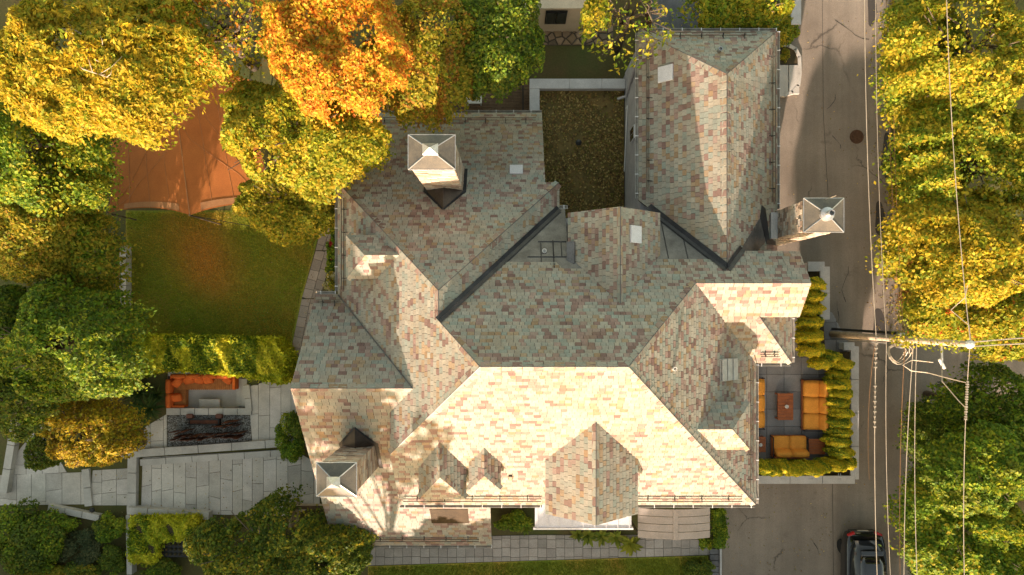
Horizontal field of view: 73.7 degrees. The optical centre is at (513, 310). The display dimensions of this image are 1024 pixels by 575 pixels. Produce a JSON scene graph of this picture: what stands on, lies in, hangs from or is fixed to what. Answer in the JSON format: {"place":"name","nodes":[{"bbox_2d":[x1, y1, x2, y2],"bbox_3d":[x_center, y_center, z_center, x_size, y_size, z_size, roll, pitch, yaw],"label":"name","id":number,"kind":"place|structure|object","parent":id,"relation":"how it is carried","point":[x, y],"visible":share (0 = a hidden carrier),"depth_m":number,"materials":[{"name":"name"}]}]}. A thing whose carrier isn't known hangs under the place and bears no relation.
{"place":"outdoors","nodes":[
{"label":"outdoors","id":0,"kind":"place"},
{"bbox_2d":[14,424,66,473],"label":"patio path","id":1,"kind":"structure","parent":0,"point":[21,469],"depth_m":31.97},
{"bbox_2d":[0,472,83,504],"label":"patio path","id":2,"kind":"structure","parent":0,"point":[56,488],"depth_m":31.97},
{"bbox_2d":[92,468,126,504],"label":"patio path","id":3,"kind":"structure","parent":0,"point":[105,482],"depth_m":31.97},
{"bbox_2d":[126,210,317,343],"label":"lawn","id":4,"kind":"structure","parent":0,"point":[227,271],"depth_m":31.99,"materials":[{"name":"green plant"}]},
{"bbox_2d":[292,299,313,356],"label":"garden path","id":5,"kind":"structure","parent":0,"point":[305,311],"depth_m":31.96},
{"bbox_2d":[302,251,326,297],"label":"garden path","id":6,"kind":"structure","parent":0,"point":[316,281],"depth_m":31.96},
{"bbox_2d":[0,0,1023,574],"bbox_3d":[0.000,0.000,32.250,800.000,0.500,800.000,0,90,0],"label":"ground","id":7,"kind":"structure","parent":0,"point":[568,62],"depth_m":32.00,"materials":[{"name":"plant"}]},
{"bbox_2d":[0,420,19,493],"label":"garden wall","id":8,"kind":"structure","parent":7,"relation":"on","point":[10,459],"depth_m":31.67,"materials":[{"name":"concrete"}]},
{"bbox_2d":[0,284,48,335],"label":"maple tree","id":9,"kind":"object","parent":7,"relation":"on","point":[11,295],"visible":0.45,"depth_m":26.34,"materials":[{"name":"green plant"}]},
{"bbox_2d":[0,364,65,442],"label":"maple tree","id":10,"kind":"object","parent":7,"relation":"on","point":[30,422],"visible":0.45,"depth_m":26.95,"materials":[{"name":"green plant"}]},
{"bbox_2d":[0,496,67,574],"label":"shrub","id":11,"kind":"object","parent":7,"relation":"on","point":[35,545],"visible":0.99,"depth_m":30.82,"materials":[{"name":"green plant"}]},
{"bbox_2d":[23,430,75,471],"bbox_3d":[-20.764,6.253,30.864,1.862,2.507,1.835,0,90,0],"label":"shrub","id":12,"kind":"object","parent":7,"relation":"on","point":[35,448],"visible":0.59,"depth_m":30.02,"materials":[{"name":"green plant"}]},
{"bbox_2d":[0,173,101,286],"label":"maple tree","id":13,"kind":"object","parent":7,"relation":"on","point":[20,224],"visible":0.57,"depth_m":25.91,"materials":[{"name":"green plant"}]},
{"bbox_2d":[38,513,81,533],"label":"shrub","id":14,"kind":"object","parent":7,"relation":"on","point":[65,522],"visible":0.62,"depth_m":31.30,"materials":[{"name":"green plant"}]},
{"bbox_2d":[0,78,131,217],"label":"maple tree","id":15,"kind":"object","parent":7,"relation":"on","point":[27,200],"visible":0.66,"depth_m":24.60,"materials":[{"name":"green plant"}]},
{"bbox_2d":[47,503,102,520],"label":"garden wall","id":16,"kind":"structure","parent":7,"relation":"on","point":[78,512],"depth_m":31.72,"materials":[{"name":"concrete"}]},
{"bbox_2d":[25,131,132,220],"bbox_3d":[-17.523,-5.445,28.822,3.225,6.626,3.678,-26,90,0],"label":"maple tree","id":17,"kind":"object","parent":7,"relation":"on","point":[63,180],"visible":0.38,"depth_m":26.04,"materials":[{"name":"green plant"}]},
{"bbox_2d":[58,528,101,568],"bbox_3d":[-20.054,11.059,31.641,2.099,0.866,2.041,0,90,0],"label":"shrub","id":18,"kind":"object","parent":7,"relation":"on","point":[72,545],"visible":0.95,"depth_m":31.43,"materials":[{"name":"green plant"}]},
{"bbox_2d":[0,273,160,404],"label":"maple tree","id":19,"kind":"object","parent":7,"relation":"on","point":[26,358],"visible":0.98,"depth_m":25.64,"materials":[{"name":"green plant"}]},
{"bbox_2d":[63,560,102,574],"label":"shrub","id":20,"kind":"object","parent":7,"relation":"on","point":[81,569],"visible":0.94,"depth_m":31.26,"materials":[{"name":"green plant"}]},
{"bbox_2d":[26,204,142,303],"bbox_3d":[-17.820,-2.375,29.210,4.012,5.851,3.933,-38,90,0],"label":"maple tree","id":21,"kind":"object","parent":7,"relation":"on","point":[87,274],"visible":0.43,"depth_m":27.19,"materials":[{"name":"green plant"}]},
{"bbox_2d":[82,468,92,505],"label":"garden kerb","id":22,"kind":"structure","parent":7,"relation":"on","point":[87,486],"depth_m":31.86,"materials":[{"name":"concrete"}]},
{"bbox_2d":[34,397,157,468],"bbox_3d":[-18.196,5.132,29.973,4.477,4.318,3.232,0,90,0],"label":"maple tree","id":23,"kind":"object","parent":7,"relation":"on","point":[103,430],"visible":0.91,"depth_m":28.54,"materials":[{"name":"yellow plant"}]},
{"bbox_2d":[91,510,125,542],"bbox_3d":[-18.657,9.980,31.523,1.491,1.097,1.408,25,90,0],"label":"shrub","id":24,"kind":"object","parent":7,"relation":"on","point":[108,529],"visible":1,"depth_m":31.30,"materials":[{"name":"green plant"}]},
{"bbox_2d":[96,544,126,574],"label":"shrub","id":25,"kind":"object","parent":7,"relation":"on","point":[113,561],"visible":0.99,"depth_m":31.37,"materials":[{"name":"green plant"}]},
{"bbox_2d":[0,0,228,154],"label":"locust tree","id":26,"kind":"object","parent":7,"relation":"on","point":[99,31],"visible":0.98,"depth_m":21.96,"materials":[{"name":"yellow plant"}]},
{"bbox_2d":[127,455,138,506],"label":"garden kerb","id":27,"kind":"structure","parent":7,"relation":"on","point":[133,482],"depth_m":31.77,"materials":[{"name":"concrete"}]},
{"bbox_2d":[126,392,166,427],"bbox_3d":[-17.022,4.604,31.603,1.866,0.705,1.776,0,90,0],"label":"yucca","id":28,"kind":"object","parent":7,"relation":"on","point":[149,407],"visible":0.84,"depth_m":31.66,"materials":[{"name":"green plant"}]},
{"bbox_2d":[137,415,166,448],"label":"patio path","id":29,"kind":"structure","parent":7,"relation":"on","point":[158,439],"depth_m":31.95,"materials":[{"name":"grey concrete"}]},
{"bbox_2d":[138,557,182,574],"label":"shrub","id":30,"kind":"object","parent":7,"relation":"on","point":[162,566],"visible":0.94,"depth_m":31.32,"materials":[{"name":"green plant"}]},
{"bbox_2d":[125,508,205,566],"bbox_3d":[-15.977,10.433,31.455,3.597,1.230,2.551,0,90,0],"label":"hedge","id":31,"kind":"object","parent":7,"relation":"on","point":[149,535],"visible":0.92,"depth_m":31.11,"materials":[{"name":"green plant"}]},
{"bbox_2d":[127,505,212,519],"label":"garden wall","id":32,"kind":"structure","parent":7,"relation":"on","point":[151,510],"depth_m":31.58,"materials":[{"name":"concrete"}]},
{"bbox_2d":[161,541,187,556],"bbox_3d":[-15.701,11.000,31.700,1.350,0.600,0.780,0,90,0],"label":"planter box","id":33,"kind":"object","parent":7,"relation":"on","point":[171,549],"visible":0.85,"depth_m":31.50,"materials":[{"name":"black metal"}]},
{"bbox_2d":[107,72,272,225],"bbox_3d":[-14.024,-7.158,30.228,7.490,3.556,6.461,0,90,0],"label":"marquee tent","id":34,"kind":"object","parent":7,"relation":"on","point":[189,173],"visible":0.48,"depth_m":29.27,"materials":[{"name":"fabric"}]},
{"bbox_2d":[124,202,178,210],"bbox_3d":[-15.579,-4.527,29.381,2.746,0.653,0.364,4,90,0],"label":"film window","id":35,"kind":"structure","parent":34,"relation":"in","point":[175,206],"depth_m":29.43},
{"bbox_2d":[165,374,239,407],"bbox_3d":[-14.608,3.752,32.089,3.186,0.764,1.606,0,90,0],"label":"corner sofa","id":36,"kind":"object","parent":7,"relation":"on","point":[178,387],"visible":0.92,"depth_m":31.94,"materials":[{"name":"orange fabric"}]},
{"bbox_2d":[121,438,292,457],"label":"garden kerb","id":37,"kind":"structure","parent":7,"relation":"on","point":[203,448],"depth_m":31.76,"materials":[{"name":"concrete"}]},
{"bbox_2d":[166,408,251,414],"bbox_3d":[-14.230,4.710,31.930,3.976,0.140,0.320,0,90,0],"label":"lounge coping","id":38,"kind":"object","parent":7,"relation":"on","point":[206,411],"visible":1,"depth_m":31.86,"materials":[{"name":"concrete"}]},
{"bbox_2d":[167,415,251,446],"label":"gravel","id":39,"kind":"structure","parent":7,"relation":"on","point":[200,427],"depth_m":31.95,"materials":[{"name":"grey gravel"}]},
{"bbox_2d":[168,419,247,440],"bbox_3d":[-14.127,5.541,31.505,3.397,0.959,0.803,-3,90,0],"label":"blade sculpture","id":40,"kind":"object","parent":39,"relation":"on","point":[194,436],"visible":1,"depth_m":31.51,"materials":[{"name":"metal"}]},
{"bbox_2d":[125,332,299,385],"bbox_3d":[-13.920,2.181,31.140,7.980,1.897,2.481,0,90,0],"label":"hedge","id":41,"kind":"object","parent":7,"relation":"on","point":[269,358],"visible":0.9,"depth_m":30.52,"materials":[{"name":"green plant"}]},
{"bbox_2d":[133,0,307,90],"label":"maple tree","id":42,"kind":"object","parent":7,"relation":"on","point":[185,12],"visible":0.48,"depth_m":23.34,"materials":[{"name":"yellow plant"}]},
{"bbox_2d":[141,450,319,515],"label":"patio","id":43,"kind":"structure","parent":7,"relation":"on","point":[207,480],"depth_m":31.95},
{"bbox_2d":[140,450,280,465],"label":"garden kerb","id":44,"kind":"structure","parent":43,"relation":"on","point":[212,457],"depth_m":31.87,"materials":[{"name":"concrete"}]},
{"bbox_2d":[250,381,295,440],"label":"patio path","id":45,"kind":"structure","parent":7,"relation":"on","point":[272,403],"depth_m":31.95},
{"bbox_2d":[182,482,378,574],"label":"maple tree","id":46,"kind":"object","parent":7,"relation":"on","point":[282,552],"visible":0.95,"depth_m":28.04,"materials":[{"name":"green plant"}]},
{"bbox_2d":[231,164,334,247],"bbox_3d":[-9.023,-4.287,29.014,4.278,6.211,3.350,0,90,0],"label":"maple tree","id":47,"kind":"object","parent":7,"relation":"on","point":[305,222],"visible":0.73,"depth_m":26.74,"materials":[{"name":"yellow plant"}]},
{"bbox_2d":[274,410,304,463],"bbox_3d":[-10.310,5.797,31.536,1.425,1.075,2.485,0,90,0],"label":"shrub","id":48,"kind":"object","parent":7,"relation":"on","point":[292,452],"visible":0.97,"depth_m":31.23,"materials":[{"name":"green plant"}]},
{"bbox_2d":[218,63,395,205],"bbox_3d":[-7.813,-6.372,27.495,5.877,9.270,4.918,36,90,0],"label":"maple tree","id":49,"kind":"object","parent":7,"relation":"on","point":[341,160],"visible":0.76,"depth_m":23.78,"materials":[{"name":"yellow plant"}]},
{"bbox_2d":[259,0,414,136],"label":"maple tree","id":50,"kind":"object","parent":7,"relation":"on","point":[338,51],"visible":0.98,"depth_m":22.50,"materials":[{"name":"orange plant"}]},
{"bbox_2d":[308,531,373,574],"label":"maple tree","id":51,"kind":"object","parent":7,"relation":"on","point":[363,555],"visible":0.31,"depth_m":28.92,"materials":[{"name":"green plant"}]},
{"bbox_2d":[361,0,499,133],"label":"maple tree","id":52,"kind":"object","parent":7,"relation":"on","point":[434,65],"visible":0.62,"depth_m":25.13,"materials":[{"name":"yellow plant"}]},
{"bbox_2d":[374,73,529,109],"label":"timber deck","id":53,"kind":"structure","parent":7,"relation":"on","point":[513,101],"depth_m":31.77,"materials":[{"name":"brown wood"}]},
{"bbox_2d":[452,0,545,104],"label":"maple tree","id":54,"kind":"object","parent":7,"relation":"on","point":[501,33],"visible":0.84,"depth_m":25.32,"materials":[{"name":"green plant"}]},
{"bbox_2d":[493,509,533,531],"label":"shrub","id":55,"kind":"object","parent":7,"relation":"on","point":[516,520],"visible":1,"depth_m":31.43,"materials":[{"name":"green plant"}]},
{"bbox_2d":[524,0,585,31],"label":"neighbour house","id":56,"kind":"structure","parent":7,"relation":"on","point":[560,15],"depth_m":30.06,"materials":[{"name":"beige paint"}]},
{"bbox_2d":[544,11,567,23],"bbox_3d":[1.875,-12.992,30.300,0.950,1.300,0.075,0,90,0],"label":"window","id":57,"kind":"structure","parent":56,"relation":"in","point":[551,17],"depth_m":30.16,"materials":[{"name":"black glass"}]},
{"bbox_2d":[290,28,843,547],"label":"house","id":58,"kind":"structure","parent":7,"relation":"on","point":[490,326],"depth_m":24.48,"materials":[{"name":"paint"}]},
{"bbox_2d":[533,505,632,529],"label":"porch roof","id":59,"kind":"structure","parent":58,"relation":"attached to","point":[543,521],"depth_m":28.99,"materials":[{"name":"white paint"}]},
{"bbox_2d":[631,508,709,539],"bbox_3d":[6.888,9.105,30.488,3.107,2.945,1.304,0,90,0],"label":"awning","id":60,"kind":"object","parent":58,"relation":"attached to","point":[675,518],"visible":0.98,"depth_m":29.12,"materials":[{"name":"fabric"}]},
{"bbox_2d":[538,6,612,44],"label":"crazy paving","id":61,"kind":"structure","parent":7,"relation":"on","point":[563,38],"depth_m":31.92,"materials":[{"name":"beige stone"}]},
{"bbox_2d":[529,79,625,214],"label":"flat roof wing","id":62,"kind":"structure","parent":7,"relation":"on","point":[578,86],"depth_m":30.58,"materials":[{"name":"brown plant"}]},
{"bbox_2d":[540,91,623,217],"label":"fallen leaves","id":63,"kind":"object","parent":62,"relation":"on","point":[613,135],"visible":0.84,"depth_m":30.55,"materials":[{"name":"brown plant"}]},
{"bbox_2d":[578,0,675,78],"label":"locust tree","id":64,"kind":"object","parent":7,"relation":"on","point":[588,16],"visible":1,"depth_m":25.06,"materials":[{"name":"yellow plant"}]},
{"bbox_2d":[704,508,730,549],"bbox_3d":[9.287,9.841,31.233,0.998,1.627,2.069,0,90,0],"label":"hedge","id":65,"kind":"object","parent":7,"relation":"on","point":[719,536],"visible":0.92,"depth_m":30.73,"materials":[{"name":"green plant"}]},
{"bbox_2d":[672,0,794,27],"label":"locust tree","id":66,"kind":"object","parent":7,"relation":"on","point":[762,14],"visible":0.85,"depth_m":26.65,"materials":[{"name":"plant"}]},
{"bbox_2d":[759,312,847,462],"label":"terrace","id":67,"kind":"structure","parent":7,"relation":"on","point":[781,379],"depth_m":31.40,"materials":[{"name":"grey stone"}]},
{"bbox_2d":[759,377,764,429],"bbox_3d":[10.891,4.211,30.982,1.060,0.835,2.339,0,90,0],"label":"sofa","id":68,"kind":"object","parent":67,"relation":"on","point":[761,403],"visible":0.22,"depth_m":30.95,"materials":[{"name":"orange fabric"}]},
{"bbox_2d":[775,393,792,419],"bbox_3d":[12.344,4.357,31.191,0.700,0.418,1.212,0,90,0],"label":"coffee table","id":69,"kind":"object","parent":67,"relation":"on","point":[783,400],"visible":1,"depth_m":30.98,"materials":[{"name":"brown wood"}]},
{"bbox_2d":[770,435,809,457],"bbox_3d":[12.537,6.172,30.982,1.609,0.835,0.980,0,90,0],"label":"sofa","id":70,"kind":"object","parent":67,"relation":"on","point":[788,446],"visible":1,"depth_m":30.94,"materials":[{"name":"orange fabric"}]},
{"bbox_2d":[800,379,829,431],"bbox_3d":[13.699,4.284,30.982,1.100,0.835,2.359,0,90,0],"label":"sofa","id":71,"kind":"object","parent":67,"relation":"on","point":[814,396],"visible":0.89,"depth_m":30.94,"materials":[{"name":"orange fabric"}]},
{"bbox_2d":[863,0,914,331],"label":"fallen leaves","id":72,"kind":"object","parent":7,"relation":"on","point":[886,284],"visible":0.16,"depth_m":31.96,"materials":[{"name":"yellow plant"}]},
{"bbox_2d":[829,285,974,405],"bbox_3d":[14.421,1.129,27.000,1.528,10.400,3.865,15,90,0],"label":"utility pole","id":73,"kind":"object","parent":7,"relation":"on","point":[899,339],"visible":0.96,"depth_m":25.28,"materials":[{"name":"brown wood"}]},
{"bbox_2d":[864,0,877,574],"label":"overhead wire","id":74,"kind":"object","parent":73,"relation":"attached to","point":[875,386],"visible":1,"depth_m":24.94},
{"bbox_2d":[875,0,890,574],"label":"overhead wire","id":75,"kind":"object","parent":73,"relation":"attached to","point":[882,264],"visible":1,"depth_m":25.16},
{"bbox_2d":[946,0,970,574],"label":"overhead wire","id":76,"kind":"object","parent":73,"relation":"attached to","point":[966,397],"visible":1,"depth_m":22.12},
{"bbox_2d":[857,0,965,130],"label":"maple tree","id":77,"kind":"object","parent":7,"relation":"on","point":[893,10],"visible":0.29,"depth_m":25.75,"materials":[{"name":"yellow plant"}]},
{"bbox_2d":[898,458,930,508],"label":"maple tree","id":78,"kind":"object","parent":7,"relation":"on","point":[909,479],"visible":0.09,"depth_m":29.86,"materials":[{"name":"green plant"}]},
{"bbox_2d":[872,108,971,212],"bbox_3d":[16.187,-5.716,28.631,4.319,7.025,4.192,43,90,0],"label":"maple tree","id":79,"kind":"object","parent":7,"relation":"on","point":[897,156],"visible":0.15,"depth_m":26.13,"materials":[{"name":"yellow plant"}]},
{"bbox_2d":[865,210,980,297],"bbox_3d":[16.442,-2.434,28.744,3.892,6.791,3.835,-44,90,0],"label":"maple tree","id":80,"kind":"object","parent":7,"relation":"on","point":[891,259],"visible":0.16,"depth_m":26.40,"materials":[{"name":"yellow plant"}]},
{"bbox_2d":[892,394,973,466],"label":"maple tree","id":81,"kind":"object","parent":7,"relation":"on","point":[920,417],"visible":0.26,"depth_m":29.43,"materials":[{"name":"green plant"}]},
{"bbox_2d":[878,467,998,574],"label":"maple tree","id":82,"kind":"object","parent":7,"relation":"on","point":[931,560],"visible":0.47,"depth_m":26.30,"materials":[{"name":"green plant"}]},
{"bbox_2d":[868,0,1023,139],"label":"maple tree","id":83,"kind":"object","parent":7,"relation":"on","point":[971,66],"visible":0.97,"depth_m":23.55,"materials":[{"name":"yellow plant"}]},
{"bbox_2d":[888,287,1004,340],"bbox_3d":[17.018,0.063,28.610,3.861,7.034,2.707,26,90,0],"label":"maple tree","id":84,"kind":"object","parent":7,"relation":"on","point":[943,321],"visible":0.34,"depth_m":25.61,"materials":[{"name":"yellow plant"}]},
{"bbox_2d":[876,185,1023,309],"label":"maple tree","id":85,"kind":"object","parent":7,"relation":"on","point":[1001,263],"visible":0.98,"depth_m":23.96,"materials":[{"name":"yellow plant"}]},
{"bbox_2d":[887,93,1023,204],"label":"maple tree","id":86,"kind":"object","parent":7,"relation":"on","point":[1005,132],"visible":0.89,"depth_m":24.00,"materials":[{"name":"yellow plant"}]},
{"bbox_2d":[903,417,1023,519],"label":"maple tree","id":87,"kind":"object","parent":7,"relation":"on","point":[999,489],"visible":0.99,"depth_m":25.25,"materials":[{"name":"green plant"}]},
{"bbox_2d":[923,361,1023,447],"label":"maple tree","id":88,"kind":"object","parent":7,"relation":"on","point":[983,405],"visible":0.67,"depth_m":27.09,"materials":[{"name":"green plant"}]},
{"bbox_2d":[950,504,1023,574],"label":"maple tree","id":89,"kind":"object","parent":7,"relation":"on","point":[1008,534],"visible":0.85,"depth_m":25.60,"materials":[{"name":"green plant"}]},
{"bbox_2d":[956,291,1023,363],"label":"maple tree","id":90,"kind":"object","parent":7,"relation":"on","point":[1011,313],"visible":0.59,"depth_m":25.01,"materials":[{"name":"yellow plant"}]},
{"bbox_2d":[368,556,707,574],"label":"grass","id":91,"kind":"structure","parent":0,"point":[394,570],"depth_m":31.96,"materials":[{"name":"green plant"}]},
{"bbox_2d":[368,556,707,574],"bbox_3d":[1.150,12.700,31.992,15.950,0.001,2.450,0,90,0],"label":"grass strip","id":92,"kind":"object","parent":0,"point":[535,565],"depth_m":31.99,"materials":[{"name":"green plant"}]},
{"bbox_2d":[681,557,715,574],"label":"shrub","id":93,"kind":"object","parent":92,"relation":"on","point":[693,567],"visible":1,"depth_m":31.40,"materials":[{"name":"green plant"}]},
{"bbox_2d":[368,535,708,565],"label":"house path","id":94,"kind":"structure","parent":0,"point":[528,547],"depth_m":31.96,"materials":[{"name":"grey stone"}]},
{"bbox_2d":[645,0,699,27],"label":"garden shed","id":95,"kind":"structure","parent":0,"point":[673,5],"depth_m":29.74,"materials":[{"name":"grey"}]},
{"bbox_2d":[722,0,1023,574],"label":"road","id":96,"kind":"structure","parent":0,"point":[827,70],"depth_m":31.99,"materials":[{"name":"grey asphalt"}]},
{"bbox_2d":[780,43,801,96],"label":"kerb island","id":97,"kind":"structure","parent":96,"relation":"on","point":[790,74],"depth_m":31.87,"materials":[{"name":"concrete"}]},
{"bbox_2d":[774,16,800,47],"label":"shrub","id":98,"kind":"object","parent":97,"relation":"on","point":[786,29],"visible":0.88,"depth_m":30.75,"materials":[{"name":"green plant"}]},
{"bbox_2d":[759,342,858,483],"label":"planter wall","id":99,"kind":"structure","parent":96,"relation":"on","point":[852,348],"depth_m":30.95,"materials":[{"name":"white paint"}]},
{"bbox_2d":[759,271,849,474],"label":"planter soil","id":100,"kind":"structure","parent":99,"relation":"in","point":[846,355],"depth_m":31.12,"materials":[{"name":"brown soil"}]},
{"bbox_2d":[795,328,823,344],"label":"conifer","id":101,"kind":"object","parent":100,"relation":"on","point":[809,336],"visible":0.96,"depth_m":30.02,"materials":[{"name":"green plant"}]},
{"bbox_2d":[795,315,824,330],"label":"conifer","id":102,"kind":"object","parent":100,"relation":"on","point":[813,323],"visible":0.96,"depth_m":30.07,"materials":[{"name":"green plant"}]},
{"bbox_2d":[795,342,825,357],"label":"conifer","id":103,"kind":"object","parent":100,"relation":"on","point":[815,350],"visible":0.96,"depth_m":30.06,"materials":[{"name":"green plant"}]},
{"bbox_2d":[800,302,826,317],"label":"conifer","id":104,"kind":"object","parent":100,"relation":"on","point":[809,309],"visible":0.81,"depth_m":30.06,"materials":[{"name":"green plant"}]},
{"bbox_2d":[806,357,833,369],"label":"conifer","id":105,"kind":"object","parent":100,"relation":"on","point":[816,363],"visible":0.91,"depth_m":30.14,"materials":[{"name":"green plant"}]},
{"bbox_2d":[819,433,852,448],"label":"conifer","id":106,"kind":"object","parent":100,"relation":"on","point":[834,442],"visible":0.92,"depth_m":30.03,"materials":[{"name":"green plant"}]},
{"bbox_2d":[821,376,851,390],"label":"conifer","id":107,"kind":"object","parent":100,"relation":"on","point":[839,385],"visible":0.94,"depth_m":29.94,"materials":[{"name":"green plant"}]},
{"bbox_2d":[822,445,855,460],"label":"conifer","id":108,"kind":"object","parent":100,"relation":"on","point":[841,453],"visible":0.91,"depth_m":30.02,"materials":[{"name":"green plant"}]},
{"bbox_2d":[804,262,829,319],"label":"planter wall","id":109,"kind":"structure","parent":96,"relation":"on","point":[823,270],"depth_m":30.95,"materials":[{"name":"white paint"}]},
{"bbox_2d":[837,529,886,574],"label":"car","id":110,"kind":"object","parent":96,"relation":"on","point":[856,548],"visible":0.98,"depth_m":30.88,"materials":[{"name":"black paint"}]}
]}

